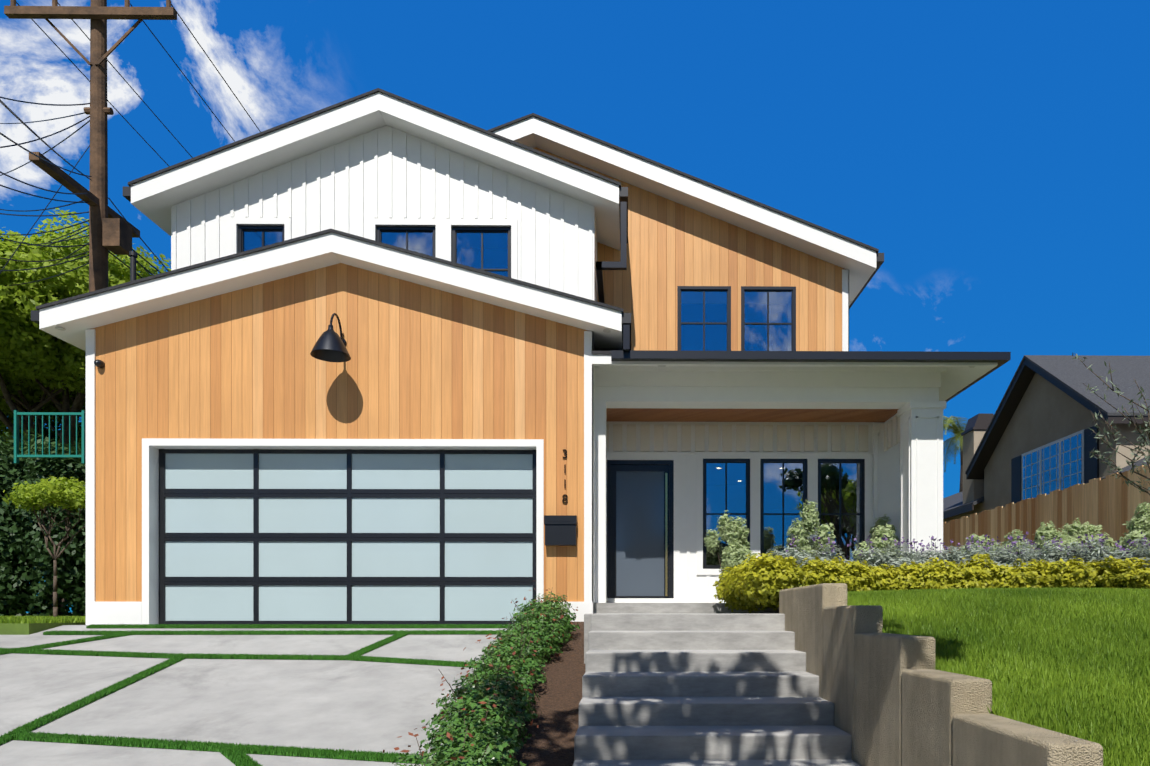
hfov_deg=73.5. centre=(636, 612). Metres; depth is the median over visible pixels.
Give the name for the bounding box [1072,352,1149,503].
olive tree
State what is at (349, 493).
garage door frame
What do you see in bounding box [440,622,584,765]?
planting bed mulch
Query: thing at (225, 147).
house roof shingles
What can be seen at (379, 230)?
window frames
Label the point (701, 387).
porch beam
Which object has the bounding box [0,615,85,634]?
neighbour lawn
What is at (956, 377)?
porch roof
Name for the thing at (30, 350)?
big tree
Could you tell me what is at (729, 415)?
porch ceiling
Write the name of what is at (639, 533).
front door glass
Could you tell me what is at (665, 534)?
front door pull
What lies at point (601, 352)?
porch roof
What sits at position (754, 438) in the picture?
porch frieze boards
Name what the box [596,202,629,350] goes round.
downspouts
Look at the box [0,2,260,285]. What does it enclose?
power lines
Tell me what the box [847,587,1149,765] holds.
lawn grass
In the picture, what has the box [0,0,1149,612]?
sky
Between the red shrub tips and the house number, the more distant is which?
the house number
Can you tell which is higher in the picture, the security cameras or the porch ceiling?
the security cameras
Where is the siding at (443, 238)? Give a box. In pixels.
[172,127,592,299]
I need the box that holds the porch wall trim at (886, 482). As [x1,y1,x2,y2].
[607,423,899,602]
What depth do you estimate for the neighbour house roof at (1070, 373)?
16.73 m
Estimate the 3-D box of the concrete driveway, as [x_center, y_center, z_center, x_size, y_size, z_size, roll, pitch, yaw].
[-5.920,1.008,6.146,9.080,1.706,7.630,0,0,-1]
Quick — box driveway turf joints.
[1,634,439,762]
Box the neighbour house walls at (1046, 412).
[943,373,1149,522]
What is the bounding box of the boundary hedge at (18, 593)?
[0,433,85,616]
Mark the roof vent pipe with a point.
(133, 255)
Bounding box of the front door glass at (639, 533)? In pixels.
[616,471,663,595]
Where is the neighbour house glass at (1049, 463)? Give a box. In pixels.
[1023,433,1081,499]
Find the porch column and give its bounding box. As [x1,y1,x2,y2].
[595,401,945,602]
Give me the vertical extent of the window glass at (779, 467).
4.517 m
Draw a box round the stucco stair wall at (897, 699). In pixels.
[779,583,1102,765]
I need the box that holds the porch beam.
[595,366,946,422]
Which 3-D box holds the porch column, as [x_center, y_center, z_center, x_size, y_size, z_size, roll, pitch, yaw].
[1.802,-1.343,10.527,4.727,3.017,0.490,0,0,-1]
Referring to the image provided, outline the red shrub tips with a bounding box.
[383,588,578,762]
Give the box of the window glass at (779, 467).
[244,231,859,564]
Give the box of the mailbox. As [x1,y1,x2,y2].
[544,515,576,545]
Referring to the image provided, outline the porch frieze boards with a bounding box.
[607,424,867,451]
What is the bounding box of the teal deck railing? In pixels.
[14,410,85,463]
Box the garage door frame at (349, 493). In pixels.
[159,449,535,624]
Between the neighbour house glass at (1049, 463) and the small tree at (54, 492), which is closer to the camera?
the small tree at (54, 492)
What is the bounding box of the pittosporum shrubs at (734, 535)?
[704,500,1149,608]
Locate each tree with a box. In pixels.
[0,208,170,604]
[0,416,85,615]
[2,476,85,616]
[943,416,966,491]
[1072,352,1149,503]
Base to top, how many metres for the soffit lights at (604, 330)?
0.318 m
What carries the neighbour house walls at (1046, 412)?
on the terrain
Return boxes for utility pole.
[4,0,176,291]
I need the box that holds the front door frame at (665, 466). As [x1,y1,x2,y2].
[607,460,673,597]
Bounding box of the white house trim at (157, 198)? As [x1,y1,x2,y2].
[39,92,884,624]
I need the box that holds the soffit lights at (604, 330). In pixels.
[55,327,974,367]
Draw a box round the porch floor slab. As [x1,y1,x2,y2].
[594,603,778,613]
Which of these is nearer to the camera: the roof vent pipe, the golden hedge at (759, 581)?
the golden hedge at (759, 581)
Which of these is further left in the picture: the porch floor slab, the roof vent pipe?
the roof vent pipe
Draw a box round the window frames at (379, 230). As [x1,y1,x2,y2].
[238,225,864,568]
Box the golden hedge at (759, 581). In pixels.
[713,551,1149,612]
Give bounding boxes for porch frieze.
[884,416,899,450]
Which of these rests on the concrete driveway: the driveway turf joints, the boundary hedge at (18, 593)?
the driveway turf joints
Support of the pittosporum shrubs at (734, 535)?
on the bed mulch
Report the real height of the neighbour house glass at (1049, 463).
2.730 m
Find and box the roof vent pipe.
[129,251,137,280]
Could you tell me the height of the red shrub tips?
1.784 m
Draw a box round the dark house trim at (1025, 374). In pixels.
[943,359,1147,518]
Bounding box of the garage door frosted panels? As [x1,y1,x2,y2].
[165,453,532,620]
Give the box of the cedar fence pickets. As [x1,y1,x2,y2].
[943,465,1149,554]
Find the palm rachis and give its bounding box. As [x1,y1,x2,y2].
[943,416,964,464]
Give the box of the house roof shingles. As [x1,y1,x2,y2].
[36,88,878,312]
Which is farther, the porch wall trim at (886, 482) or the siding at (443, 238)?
the porch wall trim at (886, 482)
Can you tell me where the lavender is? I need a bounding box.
[766,531,1149,585]
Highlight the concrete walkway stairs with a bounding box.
[573,613,860,765]
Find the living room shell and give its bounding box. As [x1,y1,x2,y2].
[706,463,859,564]
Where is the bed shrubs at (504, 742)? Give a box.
[392,587,579,765]
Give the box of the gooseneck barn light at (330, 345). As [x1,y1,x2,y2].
[310,313,350,361]
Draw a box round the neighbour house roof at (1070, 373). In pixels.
[943,355,1149,512]
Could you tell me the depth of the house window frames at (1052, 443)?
17.12 m
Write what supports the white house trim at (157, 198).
on the terrain
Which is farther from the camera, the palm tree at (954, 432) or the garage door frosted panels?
the palm tree at (954, 432)
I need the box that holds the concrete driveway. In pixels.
[0,625,512,765]
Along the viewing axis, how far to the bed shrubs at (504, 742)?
5.64 m
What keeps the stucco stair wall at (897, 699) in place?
on the terrain
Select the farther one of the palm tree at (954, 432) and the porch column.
the palm tree at (954, 432)
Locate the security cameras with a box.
[94,360,104,367]
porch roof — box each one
[592,351,610,353]
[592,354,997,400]
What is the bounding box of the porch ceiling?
[607,408,897,421]
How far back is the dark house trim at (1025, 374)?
18.78 m
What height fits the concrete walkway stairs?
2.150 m
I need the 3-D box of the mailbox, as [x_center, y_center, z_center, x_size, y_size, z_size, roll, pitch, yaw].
[-0.957,-1.042,9.713,0.408,0.371,0.138,0,0,-1]
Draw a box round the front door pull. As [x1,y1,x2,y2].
[665,473,666,595]
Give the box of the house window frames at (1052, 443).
[1022,429,1084,499]
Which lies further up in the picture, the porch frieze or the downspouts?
the downspouts
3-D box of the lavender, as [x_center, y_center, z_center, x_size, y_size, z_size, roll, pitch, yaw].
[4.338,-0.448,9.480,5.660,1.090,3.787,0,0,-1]
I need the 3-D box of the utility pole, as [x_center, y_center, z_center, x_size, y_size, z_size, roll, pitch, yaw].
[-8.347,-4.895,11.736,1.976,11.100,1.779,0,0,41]
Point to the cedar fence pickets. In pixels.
(1109, 503)
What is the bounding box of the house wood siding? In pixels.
[92,147,843,601]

